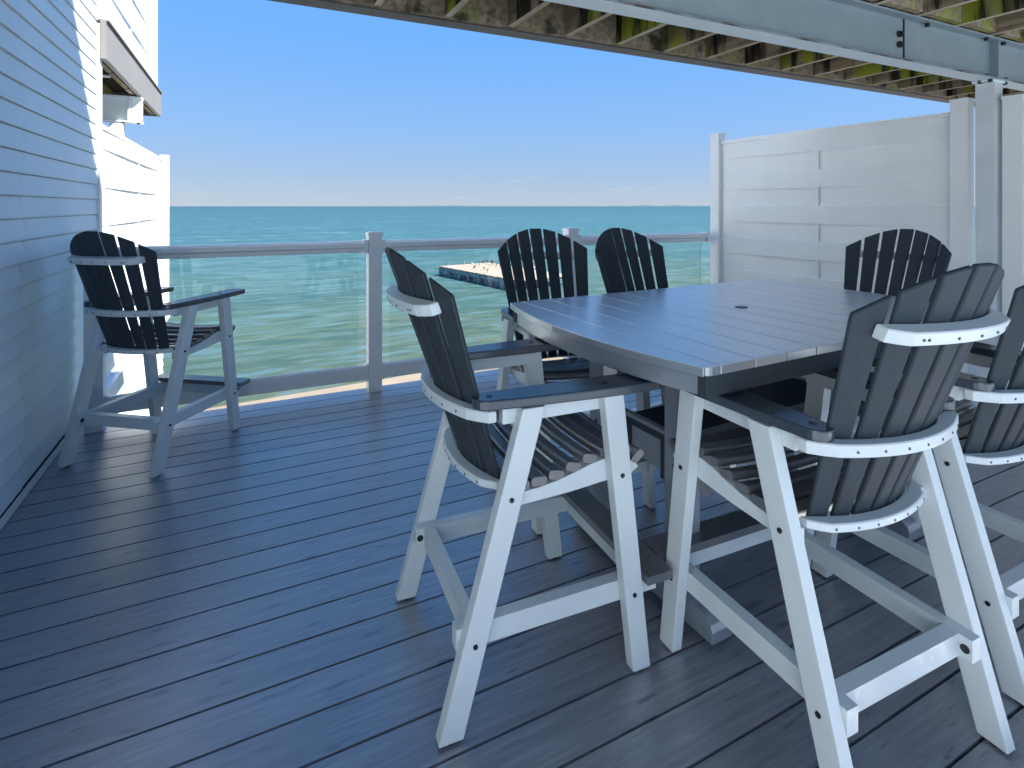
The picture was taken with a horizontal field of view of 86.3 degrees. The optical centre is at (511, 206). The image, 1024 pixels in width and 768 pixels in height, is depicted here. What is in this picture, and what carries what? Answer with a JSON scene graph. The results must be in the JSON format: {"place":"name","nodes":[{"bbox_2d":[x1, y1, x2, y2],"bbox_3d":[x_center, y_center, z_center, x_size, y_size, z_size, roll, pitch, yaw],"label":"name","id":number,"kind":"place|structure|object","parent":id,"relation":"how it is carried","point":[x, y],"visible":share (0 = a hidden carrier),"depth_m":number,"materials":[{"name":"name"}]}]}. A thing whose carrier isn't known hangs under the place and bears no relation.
{"place":"outdoors","nodes":[
{"label":"outdoors","id":0,"kind":"place"},
{"bbox_2d":[204,356,578,410],"bbox_3d":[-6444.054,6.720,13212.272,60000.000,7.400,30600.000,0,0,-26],"label":"beach","id":1,"kind":"structure","parent":0,"point":[403,379],"depth_m":11.65,"materials":[{"name":"beige sand"}]},
{"bbox_2d":[109,121,124,387],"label":"neighbour column","id":2,"kind":"structure","parent":1,"relation":"on","point":[117,127],"depth_m":5.31,"materials":[{"name":"white"}]},
{"bbox_2d":[102,94,143,124],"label":"neighbour beam","id":3,"kind":"structure","parent":2,"relation":"on","point":[124,109],"depth_m":5.35,"materials":[{"name":"metal"}]},
{"bbox_2d":[107,315,169,415],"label":"neighbour wall","id":4,"kind":"structure","parent":1,"relation":"on","point":[128,371],"depth_m":5.44,"materials":[{"name":"plastic"}]},
{"bbox_2d":[102,124,169,375],"bbox_3d":[-4.095,0.343,6.000,0.108,2.155,4.293,0,0,-26],"label":"neighbour fence","id":5,"kind":"object","parent":4,"relation":"on","point":[120,218],"visible":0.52,"depth_m":5.70,"materials":[{"name":"plastic"}]},
{"bbox_2d":[0,365,1023,767],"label":"deck floor","id":6,"kind":"structure","parent":0,"point":[218,593],"depth_m":1.83,"materials":[{"name":"grey wood"}]},
{"bbox_2d":[0,0,101,529],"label":"siding wall","id":7,"kind":"structure","parent":6,"relation":"on","point":[50,134],"depth_m":2.91,"materials":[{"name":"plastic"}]},
{"bbox_2d":[96,19,162,116],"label":"neighbour upper deck","id":8,"kind":"structure","parent":7,"relation":"attached to","point":[125,72],"depth_m":4.89,"materials":[{"name":"white wood"}]},
{"bbox_2d":[102,0,157,85],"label":"fence","id":9,"kind":"object","parent":8,"relation":"on","point":[145,30],"visible":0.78,"depth_m":5.69,"materials":[{"name":"plastic"}]},
{"bbox_2d":[268,0,1023,106],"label":"deck","id":10,"kind":"structure","parent":7,"relation":"attached to","point":[550,22],"depth_m":3.60,"materials":[{"name":"wood"}]},
{"bbox_2d":[57,231,249,477],"bbox_3d":[-2.099,0.774,3.215,0.650,1.291,0.819,0,0,11],"label":"bar chair","id":11,"kind":"object","parent":6,"relation":"on","point":[106,304],"visible":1,"depth_m":3.02,"materials":[{"name":"plastic"}]},
{"bbox_2d":[83,228,709,433],"bbox_3d":[-0.377,0.807,4.509,5.111,1.225,0.152,0,0,-24],"label":"glass railing","id":12,"kind":"object","parent":6,"relation":"on","point":[374,370],"visible":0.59,"depth_m":4.13,"materials":[{"name":"white metal"}]},
{"bbox_2d":[385,247,672,747],"bbox_3d":[-0.006,0.774,1.828,0.819,1.291,0.650,0,0,-23],"label":"bar chair","id":13,"kind":"object","parent":6,"relation":"on","point":[474,422],"visible":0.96,"depth_m":1.63,"materials":[{"name":"plastic"}]},
{"bbox_2d":[496,228,656,534],"bbox_3d":[0.275,0.774,2.771,0.650,1.291,0.819,0,0,-21],"label":"bar chair","id":14,"kind":"object","parent":6,"relation":"on","point":[570,368],"visible":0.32,"depth_m":2.97,"materials":[{"name":"wood"}]},
{"bbox_2d":[587,228,759,479],"bbox_3d":[0.838,0.774,2.918,0.650,1.291,0.819,0,0,-34],"label":"bar chair","id":15,"kind":"object","parent":6,"relation":"on","point":[611,259],"visible":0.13,"depth_m":3.20,"materials":[{"name":"plastic"}]},
{"bbox_2d":[510,280,929,644],"bbox_3d":[0.998,0.929,2.378,1.837,0.983,1.144,0,0,-28],"label":"bar table","id":16,"kind":"object","parent":6,"relation":"on","point":[775,341],"visible":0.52,"depth_m":2.01,"materials":[{"name":"plastic"}]},
{"bbox_2d":[641,263,1014,767],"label":"bar chair","id":17,"kind":"object","parent":6,"relation":"on","point":[781,507],"visible":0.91,"depth_m":1.39,"materials":[{"name":"plastic"}]},
{"bbox_2d":[710,97,974,408],"bbox_3d":[2.591,0.352,4.646,0.108,2.175,2.152,0,0,-30],"label":"privacy fence","id":18,"kind":"object","parent":6,"relation":"on","point":[925,200],"visible":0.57,"depth_m":4.51,"materials":[{"name":"plastic"}]},
{"bbox_2d":[844,229,951,438],"bbox_3d":[1.873,0.774,2.905,0.819,1.291,0.650,0,0,-27],"label":"bar chair","id":19,"kind":"object","parent":6,"relation":"on","point":[901,256],"visible":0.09,"depth_m":3.07,"materials":[{"name":"plastic"}]},
{"bbox_2d":[812,285,1023,705],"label":"bar chair","id":20,"kind":"object","parent":6,"relation":"on","point":[991,434],"visible":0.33,"depth_m":1.69,"materials":[{"name":"wood"}]},
{"bbox_2d":[971,79,1004,412],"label":"steel column","id":21,"kind":"structure","parent":6,"relation":"on","point":[988,174],"depth_m":3.58,"materials":[{"name":"grey metal"}]},
{"bbox_2d":[543,0,1023,90],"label":"steel beam","id":22,"kind":"structure","parent":21,"relation":"on","point":[864,31],"depth_m":2.95,"materials":[{"name":"grey metal"}]},
{"bbox_2d":[1001,94,1023,389],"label":"privacy fence","id":23,"kind":"object","parent":6,"relation":"on","point":[1013,188],"visible":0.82,"depth_m":3.49,"materials":[{"name":"plastic"}]},
{"bbox_2d":[102,0,974,205],"label":"sky","id":24,"kind":"structure","parent":0,"point":[264,102],"materials":[{"name":"blue"}]},
{"bbox_2d":[127,206,974,409],"bbox_3d":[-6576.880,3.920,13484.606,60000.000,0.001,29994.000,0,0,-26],"label":"water","id":25,"kind":"structure","parent":0,"point":[297,313],"depth_m":32.77,"materials":[{"name":"teal liquid"}]},
{"bbox_2d":[439,263,561,289],"bbox_3d":[-0.597,4.492,29.158,3.500,2.153,7.580,0,0,-36],"label":"timber dock","id":26,"kind":"object","parent":25,"relation":"in","point":[494,271],"visible":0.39,"depth_m":29.02,"materials":[{"name":"brown wood"}]},
{"bbox_2d":[429,205,697,205],"bbox_3d":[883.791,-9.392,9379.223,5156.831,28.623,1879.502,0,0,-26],"label":"shore","id":27,"kind":"structure","parent":0,"point":[614,205],"depth_m":9051.56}
]}

